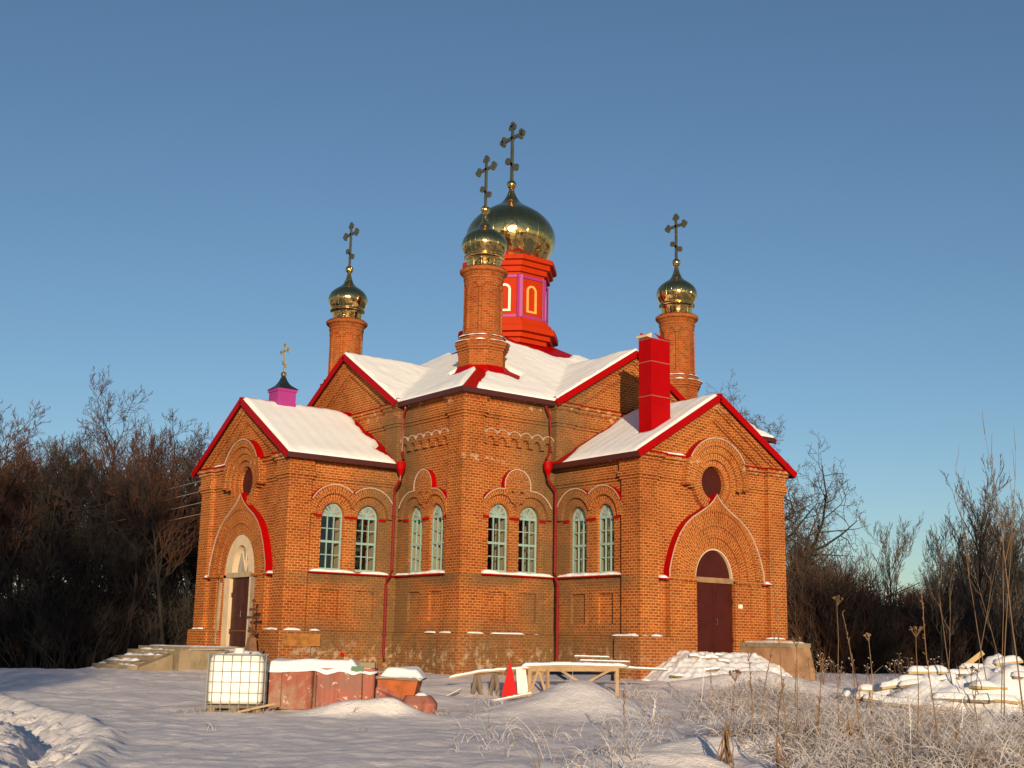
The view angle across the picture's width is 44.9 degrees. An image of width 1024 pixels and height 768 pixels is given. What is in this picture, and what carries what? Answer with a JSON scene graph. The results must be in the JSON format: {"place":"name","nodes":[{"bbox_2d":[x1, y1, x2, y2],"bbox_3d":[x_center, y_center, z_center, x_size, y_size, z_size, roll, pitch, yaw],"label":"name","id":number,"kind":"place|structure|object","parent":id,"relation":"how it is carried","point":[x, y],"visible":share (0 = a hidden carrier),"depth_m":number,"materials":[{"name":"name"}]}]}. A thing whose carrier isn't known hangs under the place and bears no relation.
{"place":"outdoors","nodes":[
{"label":"outdoors","id":0,"kind":"place"},
{"bbox_2d":[0,668,1023,767],"bbox_3d":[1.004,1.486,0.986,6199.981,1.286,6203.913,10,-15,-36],"label":"snow ground","id":1,"kind":"structure","parent":0,"point":[86,718],"depth_m":21.25,"materials":[{"name":"snow"}]},
{"bbox_2d":[0,422,34,541],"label":"bare tree","id":2,"kind":"object","parent":1,"relation":"on","point":[2,519],"visible":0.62,"depth_m":43.27,"materials":[{"name":"brown plant"}]},
{"bbox_2d":[0,455,62,613],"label":"bare tree","id":3,"kind":"object","parent":1,"relation":"on","point":[11,580],"visible":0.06,"depth_m":50.12,"materials":[{"name":"brown plant"}]},
{"bbox_2d":[0,419,65,578],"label":"bare tree","id":4,"kind":"object","parent":1,"relation":"on","point":[4,523],"visible":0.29,"depth_m":44.24,"materials":[{"name":"brown plant"}]},
{"bbox_2d":[0,437,67,591],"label":"bare tree","id":5,"kind":"object","parent":1,"relation":"on","point":[44,455],"visible":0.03,"depth_m":61.91,"materials":[{"name":"brown plant"}]},
{"bbox_2d":[1,445,74,596],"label":"bare tree","id":6,"kind":"object","parent":1,"relation":"on","point":[26,483],"visible":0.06,"depth_m":57.39,"materials":[{"name":"brown plant"}]},
{"bbox_2d":[0,399,78,649],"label":"bare tree","id":7,"kind":"object","parent":1,"relation":"on","point":[16,448],"visible":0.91,"depth_m":42.83,"materials":[{"name":"brown plant"}]},
{"bbox_2d":[3,470,80,602],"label":"bare tree","id":8,"kind":"object","parent":1,"relation":"on","point":[27,579],"visible":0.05,"depth_m":49.65,"materials":[{"name":"brown plant"}]},
{"bbox_2d":[0,435,107,668],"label":"bare tree","id":9,"kind":"object","parent":1,"relation":"on","point":[52,545],"visible":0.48,"depth_m":43.14,"materials":[{"name":"brown plant"}]},
{"bbox_2d":[9,435,102,589],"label":"bare tree","id":10,"kind":"object","parent":1,"relation":"on","point":[64,454],"visible":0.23,"depth_m":48.88,"materials":[{"name":"brown plant"}]},
{"bbox_2d":[0,430,122,667],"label":"bare tree","id":11,"kind":"object","parent":1,"relation":"on","point":[47,569],"visible":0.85,"depth_m":42.24,"materials":[{"name":"brown plant"}]},
{"bbox_2d":[0,578,130,667],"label":"leafless shrub","id":12,"kind":"object","parent":1,"relation":"on","point":[26,628],"visible":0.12,"depth_m":42.32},
{"bbox_2d":[0,560,155,668],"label":"leafless shrub","id":13,"kind":"object","parent":1,"relation":"on","point":[44,641],"visible":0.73,"depth_m":41.70,"materials":[{"name":"plant"}]},
{"bbox_2d":[2,581,174,668],"bbox_3d":[-14.737,8.674,43.749,6.083,3.421,5.130,-1,-12,9],"label":"leafless shrub","id":14,"kind":"object","parent":1,"relation":"on","point":[100,620],"visible":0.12,"depth_m":42.49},
{"bbox_2d":[52,465,129,590],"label":"bare tree","id":15,"kind":"object","parent":1,"relation":"on","point":[86,524],"visible":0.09,"depth_m":48.42,"materials":[{"name":"brown plant"}]},
{"bbox_2d":[18,550,170,668],"bbox_3d":[-14.645,8.019,43.235,5.272,4.540,5.774,4,-12,-15],"label":"leafless shrub","id":16,"kind":"object","parent":1,"relation":"on","point":[111,611],"visible":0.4,"depth_m":42.18,"materials":[{"name":"plant"}]},
{"bbox_2d":[36,455,153,667],"bbox_3d":[-14.446,6.335,43.062,3.058,7.652,4.273,-7,-14,33],"label":"bare tree","id":17,"kind":"object","parent":1,"relation":"on","point":[93,539],"visible":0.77,"depth_m":42.79,"materials":[{"name":"brown plant"}]},
{"bbox_2d":[46,610,152,668],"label":"leafless shrub","id":18,"kind":"object","parent":1,"relation":"on","point":[102,648],"visible":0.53,"depth_m":42.15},
{"bbox_2d":[54,429,157,605],"bbox_3d":[-15.311,6.564,47.584,3.824,9.224,4.181,12,-16,-42],"label":"bare tree","id":19,"kind":"object","parent":1,"relation":"on","point":[106,480],"visible":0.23,"depth_m":47.13,"materials":[{"name":"brown plant"}]},
{"bbox_2d":[55,596,171,668],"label":"leafless shrub","id":20,"kind":"object","parent":1,"relation":"on","point":[102,633],"visible":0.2,"depth_m":42.39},
{"bbox_2d":[49,364,201,599],"bbox_3d":[-15.598,5.524,50.808,6.660,12.976,6.190,12,-16,-41],"label":"bare tree","id":21,"kind":"object","parent":1,"relation":"on","point":[103,425],"visible":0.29,"depth_m":51.60,"materials":[{"name":"brown plant"}]},
{"bbox_2d":[56,575,194,648],"bbox_3d":[-14.002,8.881,46.123,6.646,4.015,5.032,2,-12,-6],"label":"leafless shrub","id":22,"kind":"object","parent":1,"relation":"on","point":[146,596],"visible":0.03,"depth_m":46.47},
{"bbox_2d":[74,435,179,590],"bbox_3d":[-14.775,6.686,48.412,4.216,9.301,3.856,-6,-14,31],"label":"bare tree","id":23,"kind":"object","parent":1,"relation":"on","point":[143,559],"visible":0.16,"depth_m":48.13,"materials":[{"name":"brown plant"}]},
{"bbox_2d":[85,458,186,653],"bbox_3d":[-12.736,6.192,42.727,3.070,7.682,4.290,0,-12,7],"label":"bare tree","id":24,"kind":"object","parent":1,"relation":"on","point":[137,551],"visible":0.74,"depth_m":42.60,"materials":[{"name":"brown plant"}]},
{"bbox_2d":[98,416,200,644],"bbox_3d":[-12.408,5.536,42.648,3.939,8.869,2.443,10,-15,-35],"label":"bare tree","id":25,"kind":"object","parent":1,"relation":"on","point":[174,514],"visible":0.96,"depth_m":42.69,"materials":[{"name":"brown plant"}]},
{"bbox_2d":[104,584,194,645],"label":"leafless shrub","id":26,"kind":"object","parent":1,"relation":"on","point":[180,638],"visible":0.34,"depth_m":43.09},
{"bbox_2d":[103,566,195,646],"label":"leafless shrub","id":27,"kind":"object","parent":1,"relation":"on","point":[172,586],"visible":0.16,"depth_m":44.05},
{"bbox_2d":[109,419,209,612],"bbox_3d":[-14.179,6.493,50.019,5.305,10.336,4.931,8,-14,-29],"label":"bare tree","id":28,"kind":"object","parent":1,"relation":"on","point":[175,572],"visible":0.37,"depth_m":50.18,"materials":[{"name":"brown plant"}]},
{"bbox_2d":[112,408,212,600],"bbox_3d":[-15.103,6.686,52.558,4.490,11.235,6.274,3,-12,-9],"label":"bare tree","id":29,"kind":"object","parent":1,"relation":"on","point":[177,447],"visible":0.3,"depth_m":52.58,"materials":[{"name":"brown plant"}]},
{"bbox_2d":[133,599,193,648],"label":"leafless shrub","id":30,"kind":"object","parent":1,"relation":"on","point":[168,627],"visible":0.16,"depth_m":43.22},
{"bbox_2d":[136,606,193,644],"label":"leafless shrub","id":31,"kind":"object","parent":1,"relation":"on","point":[186,628],"visible":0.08,"depth_m":43.02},
{"bbox_2d":[86,644,244,670],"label":"stone steps","id":32,"kind":"structure","parent":1,"relation":"on","point":[157,657],"depth_m":35.89,"materials":[{"name":"concrete"}]},
{"bbox_2d":[166,438,199,587],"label":"bare tree","id":33,"kind":"object","parent":1,"relation":"on","point":[186,498],"visible":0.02,"depth_m":61.53,"materials":[{"name":"brown plant"}]},
{"bbox_2d":[167,434,208,609],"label":"bare tree","id":34,"kind":"object","parent":1,"relation":"on","point":[195,565],"visible":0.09,"depth_m":54.09,"materials":[{"name":"brown plant"}]},
{"bbox_2d":[205,648,274,712],"bbox_3d":[-5.232,5.765,24.109,1.330,1.217,1.083,3,-12,-7],"label":"caged tank","id":35,"kind":"object","parent":1,"relation":"on","point":[238,677],"visible":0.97,"depth_m":23.76,"materials":[{"name":"white plastic"}]},
{"bbox_2d":[245,599,263,652],"bbox_3d":[-7.741,7.369,35.978,0.752,2.287,0.928,-9,-16,40],"label":"iron cross","id":36,"kind":"object","parent":1,"relation":"on","point":[251,645],"visible":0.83,"depth_m":36.04,"materials":[{"name":"brown metal"}]},
{"bbox_2d":[262,658,379,708],"bbox_3d":[-3.850,6.063,25.149,2.279,0.997,1.170,2,-12,-2],"label":"red casing","id":37,"kind":"object","parent":1,"relation":"on","point":[302,683],"visible":0.91,"depth_m":24.65,"materials":[{"name":"paint"}]},
{"bbox_2d":[375,666,437,713],"bbox_3d":[-2.075,6.096,24.699,1.232,0.904,1.363,0,-12,3],"label":"broken block","id":38,"kind":"object","parent":1,"relation":"on","point":[402,684],"depth_m":24.53,"materials":[{"name":"red paint"}]},
{"bbox_2d":[471,672,500,695],"bbox_3d":[-0.616,7.019,28.934,0.732,0.662,0.867,1,-12,0],"label":"trestle","id":39,"kind":"object","parent":1,"relation":"on","point":[477,682],"visible":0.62,"depth_m":28.65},
{"bbox_2d":[449,666,528,678],"bbox_3d":[-0.525,6.688,28.721,1.879,0.333,0.246,1,-12,0],"label":"board","id":40,"kind":"object","parent":39,"relation":"on","point":[498,669],"visible":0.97,"depth_m":28.62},
{"bbox_2d":[187,122,796,679],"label":"church","id":41,"kind":"structure","parent":1,"relation":"on","point":[505,482],"depth_m":37.76,"materials":[{"name":"orange brick"}]},
{"bbox_2d":[229,577,248,646],"bbox_3d":[-8.430,7.087,38.520,0.141,2.125,1.432,10,-15,-36],"label":"door","id":42,"kind":"structure","parent":41,"relation":"in","point":[239,595],"depth_m":38.58,"materials":[{"name":"brown wood"}]},
{"bbox_2d":[319,503,341,569],"bbox_3d":[-5.536,4.620,37.597,0.801,2.064,0.088,10,-15,-36],"label":"window","id":43,"kind":"structure","parent":41,"relation":"in","point":[333,510],"depth_m":37.67,"materials":[{"name":"teal paint"}]},
{"bbox_2d":[355,506,376,571],"bbox_3d":[-4.560,4.791,38.330,0.801,2.064,0.088,10,-15,-36],"label":"window","id":44,"kind":"structure","parent":41,"relation":"in","point":[366,512],"depth_m":38.39,"materials":[{"name":"teal paint"}]},
{"bbox_2d":[410,507,421,572],"bbox_3d":[-2.865,4.784,38.148,0.088,2.064,0.801,10,-15,-36],"label":"window","id":45,"kind":"structure","parent":41,"relation":"in","point":[417,515],"depth_m":38.25,"materials":[{"name":"teal paint"}]},
{"bbox_2d":[431,504,443,569],"bbox_3d":[-2.165,4.611,37.255,0.088,2.064,0.801,10,-15,-36],"label":"window","id":46,"kind":"structure","parent":41,"relation":"in","point":[438,512],"depth_m":37.37,"materials":[{"name":"teal paint"}]},
{"bbox_2d":[487,504,506,571],"bbox_3d":[-0.489,4.597,37.036,0.801,2.064,0.088,10,-15,-36],"label":"window","id":47,"kind":"structure","parent":41,"relation":"in","point":[498,511],"depth_m":37.11,"materials":[{"name":"teal paint"}]},
{"bbox_2d":[518,507,536,572],"bbox_3d":[0.420,4.756,37.717,0.801,2.064,0.088,10,-15,-36],"label":"window","id":48,"kind":"structure","parent":41,"relation":"in","point":[527,514],"depth_m":37.79,"materials":[{"name":"teal paint"}]},
{"bbox_2d":[572,507,586,573],"bbox_3d":[2.105,4.733,37.456,0.088,2.064,0.801,10,-15,-36],"label":"window","id":49,"kind":"structure","parent":41,"relation":"in","point":[579,515],"depth_m":37.56,"materials":[{"name":"teal paint"}]},
{"bbox_2d":[599,504,613,572],"bbox_3d":[2.856,4.547,36.498,0.088,2.064,0.801,10,-15,-36],"label":"window","id":50,"kind":"structure","parent":41,"relation":"in","point":[606,512],"depth_m":36.61,"materials":[{"name":"teal paint"}]},
{"bbox_2d":[697,582,732,652],"bbox_3d":[5.950,6.957,36.614,1.688,2.125,0.141,10,-15,-36],"label":"door","id":51,"kind":"structure","parent":41,"relation":"in","point":[714,600],"depth_m":36.65,"materials":[{"name":"red metal"}]},
{"bbox_2d":[501,659,517,696],"bbox_3d":[-0.056,6.739,28.180,0.371,0.936,0.636,1,-12,0],"label":"red triangle","id":52,"kind":"object","parent":1,"relation":"on","point":[509,687],"visible":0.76,"depth_m":27.87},
{"bbox_2d":[516,667,527,693],"bbox_3d":[0.239,6.828,28.551,0.296,0.592,0.248,5,-12,-16],"label":"foam panel","id":53,"kind":"object","parent":1,"relation":"on","point":[522,685],"visible":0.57,"depth_m":28.50,"materials":[{"name":"white plastic"}]},
{"bbox_2d":[528,667,618,695],"bbox_3d":[1.458,7.021,29.023,2.189,0.812,1.307,1,-12,0],"label":"trestle","id":54,"kind":"object","parent":1,"relation":"on","point":[606,675],"visible":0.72,"depth_m":28.64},
{"bbox_2d":[521,661,628,668],"bbox_3d":[1.466,6.613,29.138,2.503,0.164,0.593,1,-12,0],"label":"board","id":55,"kind":"object","parent":54,"relation":"on","point":[565,664],"visible":0.99,"depth_m":28.86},
{"bbox_2d":[579,659,630,662],"bbox_3d":[2.445,7.324,32.769,1.358,0.086,0.246,1,-12,0],"label":"board","id":56,"kind":"object","parent":55,"relation":"on","point":[608,661],"visible":1,"depth_m":32.66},
{"bbox_2d":[619,666,667,670],"bbox_3d":[3.009,6.766,29.505,1.372,0.110,0.208,1,-12,0],"label":"board","id":57,"kind":"object","parent":54,"relation":"on","point":[648,668],"visible":0.66,"depth_m":29.41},
{"bbox_2d":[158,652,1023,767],"bbox_3d":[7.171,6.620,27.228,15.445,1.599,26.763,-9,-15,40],"label":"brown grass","id":58,"kind":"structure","parent":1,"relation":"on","point":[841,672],"depth_m":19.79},
{"bbox_2d":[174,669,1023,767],"bbox_3d":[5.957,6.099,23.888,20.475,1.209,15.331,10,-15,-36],"label":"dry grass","id":59,"kind":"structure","parent":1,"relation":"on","point":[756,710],"depth_m":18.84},
{"bbox_2d":[184,653,1023,767],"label":"frosty grass","id":60,"kind":"structure","parent":1,"relation":"on","point":[832,730],"depth_m":18.58,"materials":[{"name":"plant"}]},
{"bbox_2d":[642,650,791,681],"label":"rubble steps","id":61,"kind":"structure","parent":1,"relation":"on","point":[684,665],"depth_m":34.35,"materials":[{"name":"concrete"}]},
{"bbox_2d":[716,669,741,767],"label":"dry weed","id":62,"kind":"object","parent":1,"relation":"on","point":[726,750],"visible":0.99,"depth_m":16.26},
{"bbox_2d":[739,640,816,680],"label":"concrete parapet","id":63,"kind":"structure","parent":1,"relation":"on","point":[802,657],"depth_m":35.61,"materials":[{"name":"beige concrete"}]},
{"bbox_2d":[770,556,788,751],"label":"dry weed","id":64,"kind":"object","parent":1,"relation":"on","point":[776,615],"visible":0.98,"depth_m":17.27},
{"bbox_2d":[775,677,789,767],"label":"dry weed","id":65,"kind":"object","parent":1,"relation":"on","point":[778,761],"visible":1,"depth_m":15.42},
{"bbox_2d":[785,522,822,581],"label":"bare tree","id":66,"kind":"object","parent":1,"relation":"on","point":[799,554],"visible":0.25,"depth_m":73.66,"materials":[{"name":"brown plant"}]},
{"bbox_2d":[785,516,830,567],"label":"bare tree","id":67,"kind":"object","parent":1,"relation":"on","point":[813,537],"visible":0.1,"depth_m":86.09,"materials":[{"name":"brown plant"}]},
{"bbox_2d":[705,369,928,614],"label":"bare tree","id":68,"kind":"object","parent":1,"relation":"on","point":[792,511],"visible":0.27,"depth_m":65.02,"materials":[{"name":"brown plant"}]},
{"bbox_2d":[786,557,866,621],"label":"leafless shrub","id":69,"kind":"object","parent":1,"relation":"on","point":[814,585],"visible":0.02,"depth_m":58.25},
{"bbox_2d":[786,555,887,630],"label":"leafless shrub","id":70,"kind":"object","parent":1,"relation":"on","point":[831,585],"visible":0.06,"depth_m":59.31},
{"bbox_2d":[786,558,892,672],"bbox_3d":[12.657,9.874,52.681,7.304,5.304,7.017,-8,-15,37],"label":"leafless shrub","id":71,"kind":"object","parent":1,"relation":"on","point":[832,623],"visible":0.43,"depth_m":52.32,"materials":[{"name":"plant"}]},
{"bbox_2d":[786,552,892,671],"bbox_3d":[13.199,10.024,53.738,6.399,5.511,7.009,-9,-15,40],"label":"leafless shrub","id":72,"kind":"object","parent":1,"relation":"on","point":[809,591],"visible":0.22,"depth_m":52.78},
{"bbox_2d":[790,604,889,672],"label":"leafless shrub","id":73,"kind":"object","parent":1,"relation":"on","point":[811,639],"visible":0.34,"depth_m":51.95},
{"bbox_2d":[786,555,895,619],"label":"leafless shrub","id":74,"kind":"object","parent":1,"relation":"on","point":[841,575],"visible":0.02,"depth_m":66.94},
{"bbox_2d":[787,558,898,622],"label":"leafless shrub","id":75,"kind":"object","parent":1,"relation":"on","point":[832,587],"visible":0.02,"depth_m":60.30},
{"bbox_2d":[810,618,877,673],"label":"leafless shrub","id":76,"kind":"object","parent":1,"relation":"on","point":[849,656],"visible":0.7,"depth_m":51.60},
{"bbox_2d":[786,555,902,608],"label":"leafless shrub","id":77,"kind":"object","parent":1,"relation":"on","point":[836,579],"visible":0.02,"depth_m":64.47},
{"bbox_2d":[841,684,861,739],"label":"dry weed","id":78,"kind":"object","parent":1,"relation":"on","point":[848,724],"visible":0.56,"depth_m":18.93,"materials":[{"name":"beige plant"}]},
{"bbox_2d":[842,610,862,754],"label":"dry weed","id":79,"kind":"object","parent":1,"relation":"on","point":[853,675],"visible":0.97,"depth_m":17.42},
{"bbox_2d":[825,629,886,673],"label":"leafless shrub","id":80,"kind":"object","parent":1,"relation":"on","point":[873,657],"visible":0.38,"depth_m":51.95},
{"bbox_2d":[836,552,877,582],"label":"bare tree","id":81,"kind":"object","parent":1,"relation":"on","point":[859,559],"visible":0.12,"depth_m":87.31,"materials":[{"name":"brown plant"}]},
{"bbox_2d":[787,578,935,673],"bbox_3d":[14.486,10.597,53.360,6.226,4.174,5.384,6,-13,-22],"label":"leafless shrub","id":82,"kind":"object","parent":1,"relation":"on","point":[870,622],"visible":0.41,"depth_m":52.20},
{"bbox_2d":[856,513,923,629],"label":"bare tree","id":83,"kind":"object","parent":1,"relation":"on","point":[891,592],"visible":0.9,"depth_m":59.14,"materials":[{"name":"brown plant"}]},
{"bbox_2d":[859,610,938,673],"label":"leafless shrub","id":84,"kind":"object","parent":1,"relation":"on","point":[891,656],"visible":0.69,"depth_m":52.26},
{"bbox_2d":[909,626,921,749],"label":"dry weed","id":85,"kind":"object","parent":1,"relation":"on","point":[918,630],"visible":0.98,"depth_m":16.78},
{"bbox_2d":[869,599,962,670],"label":"leafless shrub","id":86,"kind":"object","parent":1,"relation":"on","point":[905,617],"visible":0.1,"depth_m":54.81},
{"bbox_2d":[855,587,1004,668],"bbox_3d":[18.000,10.492,52.388,4.692,4.041,5.139,4,-12,-16],"label":"leafless shrub","id":87,"kind":"object","parent":1,"relation":"on","point":[953,645],"visible":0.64,"depth_m":51.82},
{"bbox_2d":[884,611,975,673],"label":"leafless shrub","id":88,"kind":"object","parent":1,"relation":"on","point":[909,649],"visible":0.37,"depth_m":52.05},
{"bbox_2d":[920,588,939,749],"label":"dry weed","id":89,"kind":"object","parent":1,"relation":"on","point":[927,668],"visible":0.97,"depth_m":15.98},
{"bbox_2d":[840,651,1023,718],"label":"timber pile","id":90,"kind":"object","parent":1,"relation":"on","point":[988,690],"visible":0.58,"depth_m":27.04,"materials":[{"name":"white wood"}]},
{"bbox_2d":[873,595,991,664],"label":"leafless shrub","id":91,"kind":"object","parent":1,"relation":"on","point":[935,615],"visible":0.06,"depth_m":55.47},
{"bbox_2d":[929,540,952,683],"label":"sapling","id":92,"kind":"object","parent":1,"relation":"on","point":[941,612],"visible":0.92,"depth_m":27.35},
{"bbox_2d":[907,514,977,665],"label":"bare tree","id":93,"kind":"object","parent":1,"relation":"on","point":[957,608],"visible":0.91,"depth_m":50.10,"materials":[{"name":"brown plant"}]},
{"bbox_2d":[924,547,975,619],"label":"bare tree","id":94,"kind":"object","parent":1,"relation":"on","point":[952,596],"visible":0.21,"depth_m":55.54,"materials":[{"name":"brown plant"}]},
{"bbox_2d":[903,590,1018,668],"bbox_3d":[19.721,10.707,53.047,5.061,3.924,5.853,-6,-14,30],"label":"leafless shrub","id":95,"kind":"object","parent":1,"relation":"on","point":[986,643],"visible":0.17,"depth_m":52.55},
{"bbox_2d":[955,452,986,679],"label":"sapling","id":96,"kind":"object","parent":1,"relation":"on","point":[968,571],"visible":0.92,"depth_m":27.72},
{"bbox_2d":[945,515,997,629],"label":"bare tree","id":97,"kind":"object","parent":1,"relation":"on","point":[958,537],"visible":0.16,"depth_m":57.59,"materials":[{"name":"brown plant"}]},
{"bbox_2d":[940,454,1011,662],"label":"bare tree","id":98,"kind":"object","parent":1,"relation":"on","point":[979,554],"visible":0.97,"depth_m":43.09,"materials":[{"name":"brown plant"}]},
{"bbox_2d":[932,515,1021,646],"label":"bare tree","id":99,"kind":"object","parent":1,"relation":"on","point":[970,546],"visible":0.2,"depth_m":55.09,"materials":[{"name":"brown plant"}]},
{"bbox_2d":[944,601,1023,665],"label":"leafless shrub","id":100,"kind":"object","parent":1,"relation":"on","point":[1018,646],"visible":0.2,"depth_m":51.92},
{"bbox_2d":[974,533,1003,709],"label":"sapling","id":101,"kind":"object","parent":1,"relation":"on","point":[985,623],"visible":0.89,"depth_m":26.28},
{"bbox_2d":[956,516,1023,654],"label":"bare tree","id":102,"kind":"object","parent":1,"relation":"on","point":[995,629],"visible":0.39,"depth_m":47.29,"materials":[{"name":"brown plant"}]},
{"bbox_2d":[957,621,1023,665],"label":"leafless shrub","id":103,"kind":"object","parent":1,"relation":"on","point":[999,651],"visible":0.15,"depth_m":51.95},
{"bbox_2d":[961,490,1023,654],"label":"bare tree","id":104,"kind":"object","parent":1,"relation":"on","point":[1011,587],"visible":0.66,"depth_m":46.03,"materials":[{"name":"brown plant"}]},
{"bbox_2d":[969,513,1023,655],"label":"bare tree","id":105,"kind":"object","parent":1,"relation":"on","point":[1009,649],"visible":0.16,"depth_m":49.43,"materials":[{"name":"brown plant"}]},
{"bbox_2d":[976,488,1023,606],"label":"bare tree","id":106,"kind":"object","parent":1,"relation":"on","point":[1021,550],"visible":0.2,"depth_m":63.96,"materials":[{"name":"brown plant"}]},
{"bbox_2d":[996,504,1007,721],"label":"sapling","id":107,"kind":"object","parent":1,"relation":"on","point":[1003,620],"visible":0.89,"depth_m":24.95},
{"bbox_2d":[982,413,1023,717],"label":"sapling","id":108,"kind":"object","parent":1,"relation":"on","point":[1006,575],"visible":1,"depth_m":24.49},
{"bbox_2d":[991,533,1023,665],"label":"bare tree","id":109,"kind":"object","parent":1,"relation":"on","point":[1020,623],"visible":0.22,"depth_m":47.88,"materials":[{"name":"brown plant"}]},
{"bbox_2d":[1004,434,1023,713],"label":"sapling","id":110,"kind":"object","parent":1,"relation":"on","point":[1009,576],"visible":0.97,"depth_m":25.97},
{"bbox_2d":[0,0,1023,601],"label":"sky","id":111,"kind":"structure","parent":0,"point":[183,182],"materials":[{"name":"blue"}]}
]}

